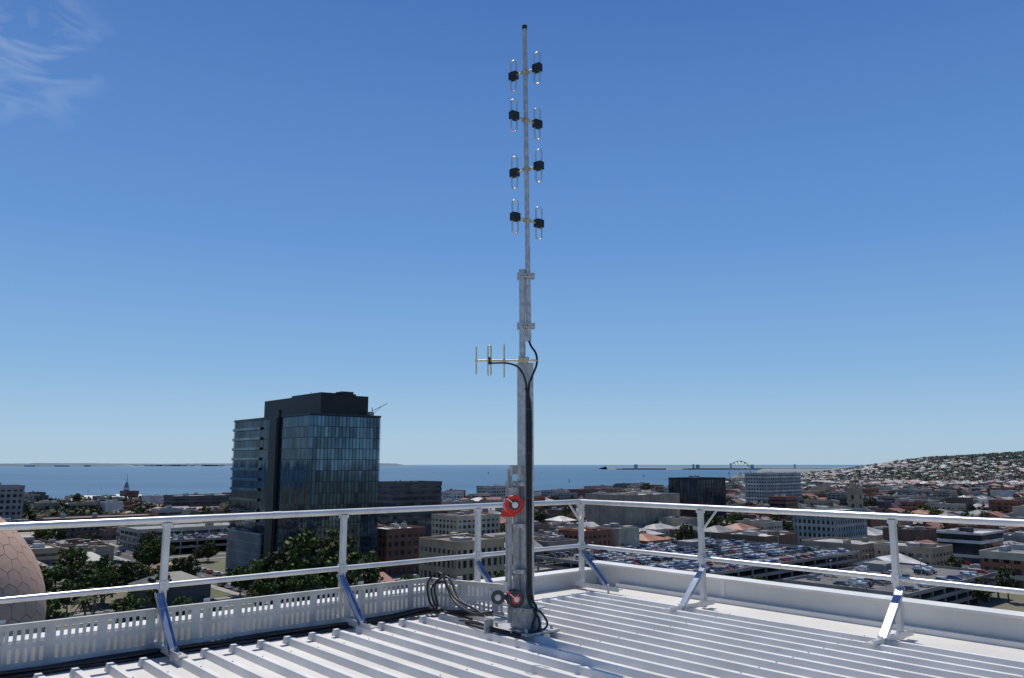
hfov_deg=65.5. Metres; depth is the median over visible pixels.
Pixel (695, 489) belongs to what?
dark office building
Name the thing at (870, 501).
tree
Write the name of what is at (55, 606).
tree
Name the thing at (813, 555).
parked car
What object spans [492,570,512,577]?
tree
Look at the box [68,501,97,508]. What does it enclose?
commercial building
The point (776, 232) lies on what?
sky
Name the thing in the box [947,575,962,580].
parked car
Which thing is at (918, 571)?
parked car
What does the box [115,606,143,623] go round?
tree
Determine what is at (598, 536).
brick building
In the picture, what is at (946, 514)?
hip roofed building
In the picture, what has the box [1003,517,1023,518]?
commercial building
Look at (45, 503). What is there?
warehouse
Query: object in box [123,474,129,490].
pier clock tower
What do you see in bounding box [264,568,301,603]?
eucalyptus tree
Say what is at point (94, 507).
tree
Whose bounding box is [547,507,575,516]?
warehouse
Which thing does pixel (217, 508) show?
warehouse
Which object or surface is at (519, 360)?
yagi antenna
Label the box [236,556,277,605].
eucalyptus tree
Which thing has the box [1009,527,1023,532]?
brick building
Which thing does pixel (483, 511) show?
warehouse
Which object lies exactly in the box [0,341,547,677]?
coaxial cable
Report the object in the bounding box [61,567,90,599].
tree
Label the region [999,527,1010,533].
commercial building
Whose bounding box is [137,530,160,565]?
tree
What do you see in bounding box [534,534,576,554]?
commercial building
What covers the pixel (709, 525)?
tree
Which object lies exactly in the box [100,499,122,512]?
warehouse
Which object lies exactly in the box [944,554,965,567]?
tree
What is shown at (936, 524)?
gabled building
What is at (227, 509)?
tree
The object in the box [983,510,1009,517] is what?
gabled building
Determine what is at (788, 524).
tree
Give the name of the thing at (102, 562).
tree
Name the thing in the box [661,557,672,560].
parked car
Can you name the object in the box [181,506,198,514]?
warehouse
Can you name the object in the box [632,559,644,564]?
parked car
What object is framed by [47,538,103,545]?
commercial building
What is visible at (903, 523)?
warehouse
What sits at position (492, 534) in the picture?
gabled building
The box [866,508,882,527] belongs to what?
warehouse
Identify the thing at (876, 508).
brick building
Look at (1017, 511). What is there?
warehouse
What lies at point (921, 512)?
hip roofed building
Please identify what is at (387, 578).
gabled building
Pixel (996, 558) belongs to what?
brick building
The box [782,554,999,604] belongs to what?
multistorey car park
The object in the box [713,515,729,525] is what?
tree
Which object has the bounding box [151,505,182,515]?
office building
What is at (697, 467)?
industrial chimneys
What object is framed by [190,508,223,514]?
commercial building
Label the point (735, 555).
parked car
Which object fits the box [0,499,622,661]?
guard rail
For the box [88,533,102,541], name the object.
tree
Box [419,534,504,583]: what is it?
sandstone building
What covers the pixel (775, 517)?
tree
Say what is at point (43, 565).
brick house
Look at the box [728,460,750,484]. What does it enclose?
ferris wheel
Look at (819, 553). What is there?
parked car
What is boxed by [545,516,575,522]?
hip roofed building
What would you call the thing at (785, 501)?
red shop building
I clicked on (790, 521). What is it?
commercial building
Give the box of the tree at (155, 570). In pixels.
[145,565,174,574]
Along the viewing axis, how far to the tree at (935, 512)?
522.73 m
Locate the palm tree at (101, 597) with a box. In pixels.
[85,587,108,614]
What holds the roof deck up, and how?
on the walls
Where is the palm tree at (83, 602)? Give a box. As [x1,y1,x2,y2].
[71,595,99,616]
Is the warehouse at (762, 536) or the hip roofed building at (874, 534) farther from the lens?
the hip roofed building at (874, 534)
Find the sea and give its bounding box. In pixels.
[0,465,863,498]
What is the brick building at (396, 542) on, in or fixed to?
on the ground
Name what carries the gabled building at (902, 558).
on the ground
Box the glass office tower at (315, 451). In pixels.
[225,391,387,585]
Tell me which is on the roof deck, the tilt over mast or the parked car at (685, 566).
the tilt over mast
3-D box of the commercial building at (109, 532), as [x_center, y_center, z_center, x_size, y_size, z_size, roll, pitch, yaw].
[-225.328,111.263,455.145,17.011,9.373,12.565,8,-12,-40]
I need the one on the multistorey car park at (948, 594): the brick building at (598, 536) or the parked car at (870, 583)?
the parked car at (870, 583)
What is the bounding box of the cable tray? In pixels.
[0,576,503,670]
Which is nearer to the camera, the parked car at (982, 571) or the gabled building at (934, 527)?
the parked car at (982, 571)
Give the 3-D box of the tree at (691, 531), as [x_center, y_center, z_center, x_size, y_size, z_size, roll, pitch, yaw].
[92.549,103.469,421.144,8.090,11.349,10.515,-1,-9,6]
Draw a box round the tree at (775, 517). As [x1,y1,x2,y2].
[770,514,785,525]
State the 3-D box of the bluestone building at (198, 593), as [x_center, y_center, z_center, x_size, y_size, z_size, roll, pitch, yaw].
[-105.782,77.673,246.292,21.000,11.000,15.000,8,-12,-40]
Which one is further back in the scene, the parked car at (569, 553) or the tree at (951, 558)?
the parked car at (569, 553)
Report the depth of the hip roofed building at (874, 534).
418.39 m
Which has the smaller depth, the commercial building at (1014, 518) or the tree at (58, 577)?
the tree at (58, 577)
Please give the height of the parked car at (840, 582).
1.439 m
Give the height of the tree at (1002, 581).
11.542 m
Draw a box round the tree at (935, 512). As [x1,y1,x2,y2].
[928,509,942,514]
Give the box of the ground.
[44,459,1023,630]
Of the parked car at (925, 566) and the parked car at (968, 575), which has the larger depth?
the parked car at (925, 566)
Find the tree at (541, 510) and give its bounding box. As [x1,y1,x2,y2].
[537,506,545,522]
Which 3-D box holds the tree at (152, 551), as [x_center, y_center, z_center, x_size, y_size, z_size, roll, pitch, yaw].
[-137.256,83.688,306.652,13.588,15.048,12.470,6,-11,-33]
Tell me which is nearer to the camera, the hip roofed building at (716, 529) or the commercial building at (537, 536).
the commercial building at (537, 536)
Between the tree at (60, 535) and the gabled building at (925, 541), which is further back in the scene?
the tree at (60, 535)
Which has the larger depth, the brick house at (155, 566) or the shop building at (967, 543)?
the shop building at (967, 543)
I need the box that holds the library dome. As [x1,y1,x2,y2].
[0,517,45,636]
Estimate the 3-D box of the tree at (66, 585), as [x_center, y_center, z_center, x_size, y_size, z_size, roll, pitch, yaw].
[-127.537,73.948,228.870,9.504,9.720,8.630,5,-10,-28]
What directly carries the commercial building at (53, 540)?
on the ground
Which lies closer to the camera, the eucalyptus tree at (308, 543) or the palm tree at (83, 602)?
the palm tree at (83, 602)
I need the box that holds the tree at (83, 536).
[76,534,88,538]
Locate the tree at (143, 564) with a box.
[140,561,149,573]
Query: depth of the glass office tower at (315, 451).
296.01 m
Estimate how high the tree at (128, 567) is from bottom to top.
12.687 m
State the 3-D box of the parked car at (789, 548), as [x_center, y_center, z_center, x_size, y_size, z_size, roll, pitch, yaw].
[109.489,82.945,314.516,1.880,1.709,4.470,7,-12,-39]
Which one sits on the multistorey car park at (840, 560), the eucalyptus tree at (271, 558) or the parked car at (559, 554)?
the parked car at (559, 554)
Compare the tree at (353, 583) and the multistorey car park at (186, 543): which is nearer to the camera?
the tree at (353, 583)
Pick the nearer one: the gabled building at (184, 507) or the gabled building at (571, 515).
the gabled building at (571, 515)
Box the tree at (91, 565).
[81,560,98,595]
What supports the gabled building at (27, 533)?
on the ground
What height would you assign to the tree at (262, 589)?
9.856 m
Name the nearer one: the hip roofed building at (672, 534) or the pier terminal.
the hip roofed building at (672, 534)
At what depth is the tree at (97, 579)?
236.79 m
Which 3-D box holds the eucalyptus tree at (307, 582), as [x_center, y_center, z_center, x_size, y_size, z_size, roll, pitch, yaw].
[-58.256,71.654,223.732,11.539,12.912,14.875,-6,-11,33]
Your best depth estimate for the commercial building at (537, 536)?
379.19 m
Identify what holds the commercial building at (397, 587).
on the ground
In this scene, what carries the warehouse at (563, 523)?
on the ground
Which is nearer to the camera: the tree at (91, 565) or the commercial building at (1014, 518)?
the tree at (91, 565)
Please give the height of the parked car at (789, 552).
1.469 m
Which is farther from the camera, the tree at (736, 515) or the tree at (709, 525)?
the tree at (736, 515)
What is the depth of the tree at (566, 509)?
578.38 m
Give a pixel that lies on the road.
(128, 554)
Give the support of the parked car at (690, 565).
on the multistorey car park at (840, 560)
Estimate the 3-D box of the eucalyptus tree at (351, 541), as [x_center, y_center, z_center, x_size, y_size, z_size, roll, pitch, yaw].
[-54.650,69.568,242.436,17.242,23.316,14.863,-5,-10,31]
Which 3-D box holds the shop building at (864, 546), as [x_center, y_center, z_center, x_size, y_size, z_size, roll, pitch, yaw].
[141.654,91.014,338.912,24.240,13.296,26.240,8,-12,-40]
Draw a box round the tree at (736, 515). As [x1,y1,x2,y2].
[725,512,742,521]
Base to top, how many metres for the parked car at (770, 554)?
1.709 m
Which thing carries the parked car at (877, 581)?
on the multistorey car park at (948, 594)
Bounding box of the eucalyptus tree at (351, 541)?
[308,529,359,596]
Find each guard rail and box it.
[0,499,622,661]
[569,499,1023,647]
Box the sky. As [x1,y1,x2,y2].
[0,0,1023,464]
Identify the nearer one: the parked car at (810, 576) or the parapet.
the parapet
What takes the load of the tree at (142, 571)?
on the ground
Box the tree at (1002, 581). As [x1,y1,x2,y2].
[995,565,1020,602]
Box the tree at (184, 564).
[168,555,200,574]
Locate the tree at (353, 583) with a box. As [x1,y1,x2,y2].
[351,582,367,594]
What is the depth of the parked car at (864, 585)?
223.26 m
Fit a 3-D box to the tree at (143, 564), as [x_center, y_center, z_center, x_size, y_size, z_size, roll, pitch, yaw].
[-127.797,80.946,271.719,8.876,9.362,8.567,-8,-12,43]
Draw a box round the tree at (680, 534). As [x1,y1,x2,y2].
[674,528,692,540]
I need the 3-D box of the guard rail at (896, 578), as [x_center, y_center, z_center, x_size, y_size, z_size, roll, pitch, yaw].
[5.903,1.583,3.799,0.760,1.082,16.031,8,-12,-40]
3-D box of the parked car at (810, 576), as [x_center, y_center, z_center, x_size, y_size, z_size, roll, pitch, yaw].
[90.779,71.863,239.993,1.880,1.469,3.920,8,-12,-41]
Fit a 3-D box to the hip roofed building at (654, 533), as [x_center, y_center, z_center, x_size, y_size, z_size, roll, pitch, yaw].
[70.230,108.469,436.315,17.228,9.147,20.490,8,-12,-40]
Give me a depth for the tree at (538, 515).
555.86 m
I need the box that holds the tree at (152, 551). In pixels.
[137,536,176,565]
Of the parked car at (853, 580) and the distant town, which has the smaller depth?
the parked car at (853, 580)
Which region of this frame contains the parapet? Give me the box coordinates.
[2,560,1023,663]
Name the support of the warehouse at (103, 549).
on the ground
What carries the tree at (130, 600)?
on the ground
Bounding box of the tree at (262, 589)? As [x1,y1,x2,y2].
[246,581,267,605]
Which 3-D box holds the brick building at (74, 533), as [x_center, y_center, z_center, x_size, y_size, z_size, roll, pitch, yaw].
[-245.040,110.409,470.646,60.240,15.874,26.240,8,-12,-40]
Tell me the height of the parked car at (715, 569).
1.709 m
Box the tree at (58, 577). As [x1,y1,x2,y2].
[45,564,68,584]
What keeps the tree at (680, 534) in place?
on the ground
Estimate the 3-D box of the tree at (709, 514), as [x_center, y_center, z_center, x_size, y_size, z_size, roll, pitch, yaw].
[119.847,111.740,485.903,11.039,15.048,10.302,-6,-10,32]
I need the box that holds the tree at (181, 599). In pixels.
[170,595,194,615]
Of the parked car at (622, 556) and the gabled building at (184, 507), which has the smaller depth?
the parked car at (622, 556)
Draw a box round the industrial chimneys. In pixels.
[634,463,795,469]
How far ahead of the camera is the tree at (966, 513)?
523.30 m
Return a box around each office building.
[3,517,34,531]
[28,541,59,565]
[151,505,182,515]
[163,492,230,507]
[377,480,441,536]
[438,532,469,535]
[476,484,504,497]
[668,475,726,518]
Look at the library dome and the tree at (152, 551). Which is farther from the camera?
the tree at (152, 551)
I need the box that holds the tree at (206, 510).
[197,505,210,514]
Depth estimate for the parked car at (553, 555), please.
291.69 m
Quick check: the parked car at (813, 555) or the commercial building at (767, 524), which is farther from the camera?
the commercial building at (767, 524)
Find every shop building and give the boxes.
[769,494,798,518]
[801,537,887,563]
[936,526,1003,563]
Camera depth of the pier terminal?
956.17 m
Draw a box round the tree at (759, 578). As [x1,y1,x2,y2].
[750,575,767,580]
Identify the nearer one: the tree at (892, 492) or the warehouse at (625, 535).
the warehouse at (625, 535)
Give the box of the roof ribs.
[33,591,1023,677]
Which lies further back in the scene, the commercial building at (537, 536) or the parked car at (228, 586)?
the commercial building at (537, 536)
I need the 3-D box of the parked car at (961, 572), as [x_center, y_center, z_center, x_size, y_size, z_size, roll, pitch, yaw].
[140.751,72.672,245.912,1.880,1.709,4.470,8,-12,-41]
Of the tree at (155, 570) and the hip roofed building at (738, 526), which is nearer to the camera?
the tree at (155, 570)
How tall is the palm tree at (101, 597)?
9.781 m
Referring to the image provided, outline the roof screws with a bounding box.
[132,596,1023,677]
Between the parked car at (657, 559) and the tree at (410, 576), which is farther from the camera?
the parked car at (657, 559)
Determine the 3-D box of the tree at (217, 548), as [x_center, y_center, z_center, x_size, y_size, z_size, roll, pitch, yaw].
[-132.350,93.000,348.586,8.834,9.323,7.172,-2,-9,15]
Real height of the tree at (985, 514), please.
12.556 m
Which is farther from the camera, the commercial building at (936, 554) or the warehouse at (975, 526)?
the warehouse at (975, 526)
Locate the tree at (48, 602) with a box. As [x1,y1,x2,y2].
[46,592,59,605]
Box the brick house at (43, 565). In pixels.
[38,561,46,571]
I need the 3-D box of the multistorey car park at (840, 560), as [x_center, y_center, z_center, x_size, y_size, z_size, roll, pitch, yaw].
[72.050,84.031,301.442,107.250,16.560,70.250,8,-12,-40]
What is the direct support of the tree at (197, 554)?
on the ground
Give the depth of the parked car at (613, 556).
287.43 m
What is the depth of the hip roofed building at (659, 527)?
473.72 m
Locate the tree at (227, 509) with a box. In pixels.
[223,504,230,513]
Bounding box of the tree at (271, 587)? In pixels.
[261,577,286,604]
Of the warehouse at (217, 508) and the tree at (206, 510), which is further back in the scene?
the warehouse at (217, 508)
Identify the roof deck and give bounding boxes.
[22,583,1023,677]
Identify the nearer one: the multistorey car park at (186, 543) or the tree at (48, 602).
the tree at (48, 602)
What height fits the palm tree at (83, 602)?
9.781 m
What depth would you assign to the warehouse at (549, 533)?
393.17 m
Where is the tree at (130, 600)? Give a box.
[109,592,151,620]
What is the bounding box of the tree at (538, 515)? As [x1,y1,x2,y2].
[534,511,542,520]
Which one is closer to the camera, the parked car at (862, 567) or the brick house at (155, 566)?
the parked car at (862, 567)
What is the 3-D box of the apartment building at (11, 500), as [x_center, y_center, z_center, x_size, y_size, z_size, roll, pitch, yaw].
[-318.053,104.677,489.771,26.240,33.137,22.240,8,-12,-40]
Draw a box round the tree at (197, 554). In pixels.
[191,548,201,560]
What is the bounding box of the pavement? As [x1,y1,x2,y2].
[48,538,977,626]
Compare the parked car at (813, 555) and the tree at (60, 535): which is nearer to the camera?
the parked car at (813, 555)
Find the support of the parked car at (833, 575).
on the multistorey car park at (948, 594)
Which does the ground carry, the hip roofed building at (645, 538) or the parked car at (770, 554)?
the hip roofed building at (645, 538)
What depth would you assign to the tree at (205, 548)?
345.04 m
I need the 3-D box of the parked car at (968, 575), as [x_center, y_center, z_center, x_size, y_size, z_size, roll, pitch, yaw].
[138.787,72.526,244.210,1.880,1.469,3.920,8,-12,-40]
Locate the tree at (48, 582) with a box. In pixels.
[39,563,55,592]
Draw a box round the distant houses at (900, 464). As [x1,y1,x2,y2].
[801,455,1023,486]
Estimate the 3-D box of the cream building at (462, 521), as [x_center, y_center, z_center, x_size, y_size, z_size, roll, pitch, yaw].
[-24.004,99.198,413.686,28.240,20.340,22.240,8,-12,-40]
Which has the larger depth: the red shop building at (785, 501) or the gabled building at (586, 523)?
the red shop building at (785, 501)
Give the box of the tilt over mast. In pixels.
[484,269,559,637]
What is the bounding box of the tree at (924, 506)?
[916,504,928,509]
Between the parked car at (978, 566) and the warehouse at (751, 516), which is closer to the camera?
the parked car at (978, 566)
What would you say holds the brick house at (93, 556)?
on the ground
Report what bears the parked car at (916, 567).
on the multistorey car park at (948, 594)
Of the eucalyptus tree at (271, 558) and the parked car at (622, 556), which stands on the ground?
the eucalyptus tree at (271, 558)
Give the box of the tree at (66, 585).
[50,578,84,611]
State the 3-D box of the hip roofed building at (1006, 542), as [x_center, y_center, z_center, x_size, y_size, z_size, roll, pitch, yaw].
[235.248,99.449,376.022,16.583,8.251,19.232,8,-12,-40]
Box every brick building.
[35,513,157,539]
[376,521,425,575]
[558,526,611,550]
[864,506,884,511]
[979,544,1023,588]
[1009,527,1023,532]
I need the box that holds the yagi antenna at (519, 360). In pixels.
[475,344,536,376]
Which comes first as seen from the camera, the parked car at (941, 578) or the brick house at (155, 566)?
the parked car at (941, 578)
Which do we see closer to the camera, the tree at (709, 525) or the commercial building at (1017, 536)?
the commercial building at (1017, 536)
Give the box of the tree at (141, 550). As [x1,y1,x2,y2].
[132,546,147,564]
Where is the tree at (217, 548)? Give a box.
[202,541,219,560]
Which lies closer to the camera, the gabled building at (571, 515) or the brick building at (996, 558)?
the brick building at (996, 558)
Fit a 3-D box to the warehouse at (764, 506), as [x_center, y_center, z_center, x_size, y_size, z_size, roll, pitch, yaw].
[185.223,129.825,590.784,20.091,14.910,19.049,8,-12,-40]
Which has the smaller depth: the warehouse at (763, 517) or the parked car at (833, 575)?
the parked car at (833, 575)
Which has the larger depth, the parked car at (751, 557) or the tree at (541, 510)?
the tree at (541, 510)
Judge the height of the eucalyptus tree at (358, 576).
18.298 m
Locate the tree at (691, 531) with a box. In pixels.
[679,524,694,538]
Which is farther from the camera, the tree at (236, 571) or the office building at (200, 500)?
the office building at (200, 500)
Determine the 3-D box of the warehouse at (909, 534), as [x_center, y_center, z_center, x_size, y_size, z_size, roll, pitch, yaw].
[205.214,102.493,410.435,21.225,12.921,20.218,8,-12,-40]
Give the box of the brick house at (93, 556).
[62,549,106,573]
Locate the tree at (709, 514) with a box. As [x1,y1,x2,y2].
[704,511,716,524]
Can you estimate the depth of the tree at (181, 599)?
213.10 m
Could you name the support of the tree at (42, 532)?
on the ground
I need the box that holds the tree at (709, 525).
[704,520,713,527]
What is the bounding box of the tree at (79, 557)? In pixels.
[51,546,89,569]
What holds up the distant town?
on the ground
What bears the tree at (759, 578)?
on the ground
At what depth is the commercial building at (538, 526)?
407.85 m
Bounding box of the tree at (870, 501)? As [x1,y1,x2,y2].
[866,496,877,506]
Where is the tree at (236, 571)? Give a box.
[227,564,253,594]
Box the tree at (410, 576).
[400,573,416,579]
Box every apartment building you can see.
[0,482,24,519]
[744,471,801,502]
[793,506,867,545]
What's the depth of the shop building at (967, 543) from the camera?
345.08 m
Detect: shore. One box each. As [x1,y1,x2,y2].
[0,463,147,466]
[111,463,407,465]
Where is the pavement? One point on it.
(236, 594)
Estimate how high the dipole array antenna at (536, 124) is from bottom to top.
3.220 m
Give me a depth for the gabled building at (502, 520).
500.91 m
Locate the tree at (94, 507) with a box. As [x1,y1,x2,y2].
[91,504,102,513]
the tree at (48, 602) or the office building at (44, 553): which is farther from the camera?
the office building at (44, 553)
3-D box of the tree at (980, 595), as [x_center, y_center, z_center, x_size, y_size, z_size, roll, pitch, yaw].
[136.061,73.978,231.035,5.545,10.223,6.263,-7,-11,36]
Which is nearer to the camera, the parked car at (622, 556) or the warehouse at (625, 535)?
the parked car at (622, 556)
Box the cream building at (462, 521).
[431,509,499,535]
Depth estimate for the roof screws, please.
6.29 m
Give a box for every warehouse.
[33,499,59,508]
[58,540,115,560]
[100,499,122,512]
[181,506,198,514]
[199,506,230,513]
[448,508,487,512]
[534,528,564,536]
[539,521,577,525]
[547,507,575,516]
[595,523,640,546]
[658,516,697,526]
[718,529,796,544]
[721,512,756,519]
[744,503,769,517]
[750,516,786,519]
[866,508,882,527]
[872,526,887,530]
[882,525,936,541]
[883,512,912,525]
[947,523,998,529]
[1012,505,1023,517]
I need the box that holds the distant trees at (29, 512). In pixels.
[22,450,1023,520]
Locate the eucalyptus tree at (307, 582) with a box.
[286,573,335,601]
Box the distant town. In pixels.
[23,470,1023,512]
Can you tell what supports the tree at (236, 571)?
on the ground
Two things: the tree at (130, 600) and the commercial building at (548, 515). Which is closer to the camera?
the tree at (130, 600)
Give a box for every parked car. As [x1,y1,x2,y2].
[217,582,226,586]
[225,583,232,588]
[547,554,558,557]
[553,552,563,557]
[563,551,573,556]
[594,556,602,560]
[605,554,617,559]
[615,554,626,558]
[629,553,640,556]
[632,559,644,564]
[651,557,663,562]
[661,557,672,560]
[677,564,688,569]
[681,562,694,568]
[708,566,719,571]
[731,553,742,556]
[744,555,755,559]
[763,552,775,556]
[774,551,782,555]
[784,547,795,549]
[784,550,793,554]
[800,554,811,557]
[806,574,820,580]
[808,553,818,556]
[813,551,825,555]
[822,573,838,577]
[833,580,850,585]
[846,578,860,582]
[851,582,868,588]
[854,565,869,571]
[861,581,872,587]
[870,579,885,584]
[904,585,919,591]
[910,565,926,569]
[914,569,930,575]
[916,583,934,587]
[919,564,932,568]
[935,576,953,581]
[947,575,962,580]
[957,573,972,578]
[959,571,976,577]
[969,564,980,568]
[973,569,988,574]
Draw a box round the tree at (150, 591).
[144,570,171,604]
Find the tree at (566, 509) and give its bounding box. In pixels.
[562,504,574,514]
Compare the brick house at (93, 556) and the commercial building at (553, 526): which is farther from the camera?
the commercial building at (553, 526)
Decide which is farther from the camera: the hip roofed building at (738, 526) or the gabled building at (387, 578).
the hip roofed building at (738, 526)
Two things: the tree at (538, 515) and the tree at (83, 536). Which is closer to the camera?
the tree at (83, 536)
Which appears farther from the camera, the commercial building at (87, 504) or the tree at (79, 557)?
the commercial building at (87, 504)
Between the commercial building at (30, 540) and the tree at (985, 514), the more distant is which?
the tree at (985, 514)
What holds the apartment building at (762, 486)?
on the ground
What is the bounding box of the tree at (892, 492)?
[888,490,896,494]
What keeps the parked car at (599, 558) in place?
on the multistorey car park at (840, 560)
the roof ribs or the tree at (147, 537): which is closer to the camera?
the roof ribs
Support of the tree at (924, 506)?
on the ground
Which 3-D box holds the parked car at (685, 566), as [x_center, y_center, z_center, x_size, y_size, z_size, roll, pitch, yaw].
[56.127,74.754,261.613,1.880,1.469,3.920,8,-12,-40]
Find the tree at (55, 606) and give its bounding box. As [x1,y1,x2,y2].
[44,599,69,628]
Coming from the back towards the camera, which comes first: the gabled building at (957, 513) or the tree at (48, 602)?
the gabled building at (957, 513)
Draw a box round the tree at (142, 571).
[124,561,145,583]
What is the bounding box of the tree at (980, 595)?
[970,576,992,606]
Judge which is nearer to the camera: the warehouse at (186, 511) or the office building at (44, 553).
the office building at (44, 553)
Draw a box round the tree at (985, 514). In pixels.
[977,511,990,517]
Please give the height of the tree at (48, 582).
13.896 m
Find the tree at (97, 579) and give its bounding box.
[83,564,125,606]
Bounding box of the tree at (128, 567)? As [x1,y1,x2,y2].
[117,560,149,592]
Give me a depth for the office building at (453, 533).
385.35 m
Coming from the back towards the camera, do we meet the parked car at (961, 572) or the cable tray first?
the parked car at (961, 572)
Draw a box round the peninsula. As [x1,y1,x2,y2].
[599,466,851,469]
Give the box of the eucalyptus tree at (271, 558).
[255,551,287,579]
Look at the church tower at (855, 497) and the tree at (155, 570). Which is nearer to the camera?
the tree at (155, 570)
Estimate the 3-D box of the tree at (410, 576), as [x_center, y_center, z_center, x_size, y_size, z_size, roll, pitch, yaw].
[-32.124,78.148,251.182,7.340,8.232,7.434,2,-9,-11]
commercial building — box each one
[23,536,46,544]
[47,538,84,541]
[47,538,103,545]
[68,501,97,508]
[99,525,122,539]
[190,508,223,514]
[370,579,432,592]
[495,533,548,541]
[503,521,548,532]
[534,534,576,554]
[539,512,555,522]
[549,522,577,530]
[735,518,782,530]
[780,519,792,530]
[873,541,952,565]
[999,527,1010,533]
[1002,530,1023,542]
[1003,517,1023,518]
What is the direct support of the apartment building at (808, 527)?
on the ground
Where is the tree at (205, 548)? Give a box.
[198,543,216,561]
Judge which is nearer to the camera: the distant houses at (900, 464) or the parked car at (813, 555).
the parked car at (813, 555)
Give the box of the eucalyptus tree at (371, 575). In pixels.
[347,550,383,585]
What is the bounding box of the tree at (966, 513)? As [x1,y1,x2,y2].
[960,511,973,516]
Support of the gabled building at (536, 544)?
on the ground
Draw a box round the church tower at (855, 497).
[846,474,863,507]
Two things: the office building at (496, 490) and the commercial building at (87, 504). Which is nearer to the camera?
the commercial building at (87, 504)
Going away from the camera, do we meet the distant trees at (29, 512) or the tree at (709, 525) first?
the tree at (709, 525)
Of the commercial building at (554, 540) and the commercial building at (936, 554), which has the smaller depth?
the commercial building at (936, 554)
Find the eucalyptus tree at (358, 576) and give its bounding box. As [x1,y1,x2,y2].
[320,552,368,593]
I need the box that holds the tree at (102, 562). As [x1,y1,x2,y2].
[81,554,123,603]
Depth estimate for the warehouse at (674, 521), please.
487.67 m
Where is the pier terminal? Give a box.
[84,494,140,498]
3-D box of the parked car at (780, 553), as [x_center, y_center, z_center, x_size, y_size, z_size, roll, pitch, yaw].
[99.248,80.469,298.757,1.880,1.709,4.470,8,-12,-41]
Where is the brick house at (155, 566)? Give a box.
[150,562,193,575]
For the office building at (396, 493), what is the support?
on the ground
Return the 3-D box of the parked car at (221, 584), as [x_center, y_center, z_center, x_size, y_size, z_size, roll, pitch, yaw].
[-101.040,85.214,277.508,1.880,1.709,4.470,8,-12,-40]
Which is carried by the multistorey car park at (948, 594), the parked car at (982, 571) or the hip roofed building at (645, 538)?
the parked car at (982, 571)
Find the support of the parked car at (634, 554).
on the multistorey car park at (840, 560)
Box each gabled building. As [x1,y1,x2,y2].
[18,531,56,539]
[164,506,188,508]
[337,569,394,596]
[484,532,504,536]
[500,516,504,526]
[504,540,543,563]
[566,509,584,522]
[577,520,598,526]
[852,551,923,566]
[911,522,943,527]
[914,538,935,542]
[925,526,942,537]
[950,510,970,515]
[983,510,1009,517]
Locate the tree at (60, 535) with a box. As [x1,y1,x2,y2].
[49,520,67,539]
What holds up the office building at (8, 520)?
on the ground
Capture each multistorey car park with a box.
[116,522,226,553]
[535,531,859,581]
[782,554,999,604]
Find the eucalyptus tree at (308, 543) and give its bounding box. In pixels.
[274,526,339,585]
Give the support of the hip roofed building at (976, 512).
on the ground
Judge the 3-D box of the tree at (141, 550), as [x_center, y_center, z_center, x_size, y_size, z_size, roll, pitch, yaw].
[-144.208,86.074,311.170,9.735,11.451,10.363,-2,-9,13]
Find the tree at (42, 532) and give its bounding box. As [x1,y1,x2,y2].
[29,529,52,540]
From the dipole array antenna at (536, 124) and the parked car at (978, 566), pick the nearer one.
the dipole array antenna at (536, 124)
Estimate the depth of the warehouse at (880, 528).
441.06 m
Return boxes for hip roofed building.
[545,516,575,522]
[639,522,673,535]
[639,528,663,536]
[639,531,669,543]
[669,522,697,538]
[697,523,736,538]
[724,521,759,530]
[867,527,882,539]
[911,508,933,514]
[939,511,962,516]
[969,508,986,515]
[1003,540,1023,544]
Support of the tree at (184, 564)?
on the ground
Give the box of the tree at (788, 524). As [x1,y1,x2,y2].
[783,522,792,530]
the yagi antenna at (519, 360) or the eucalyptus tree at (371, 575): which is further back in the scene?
the eucalyptus tree at (371, 575)
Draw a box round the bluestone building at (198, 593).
[128,571,210,607]
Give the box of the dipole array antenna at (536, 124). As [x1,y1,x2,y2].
[508,24,543,341]
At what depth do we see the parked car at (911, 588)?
218.02 m
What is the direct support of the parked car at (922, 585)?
on the multistorey car park at (948, 594)
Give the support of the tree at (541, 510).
on the ground
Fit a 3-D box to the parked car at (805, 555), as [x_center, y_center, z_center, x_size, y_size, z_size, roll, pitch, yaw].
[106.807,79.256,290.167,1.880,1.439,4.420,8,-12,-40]
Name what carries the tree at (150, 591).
on the ground
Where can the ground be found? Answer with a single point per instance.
(1016, 603)
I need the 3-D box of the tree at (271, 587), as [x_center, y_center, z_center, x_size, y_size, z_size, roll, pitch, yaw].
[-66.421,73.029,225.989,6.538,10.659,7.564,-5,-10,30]
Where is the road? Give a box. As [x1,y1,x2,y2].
[52,541,980,616]

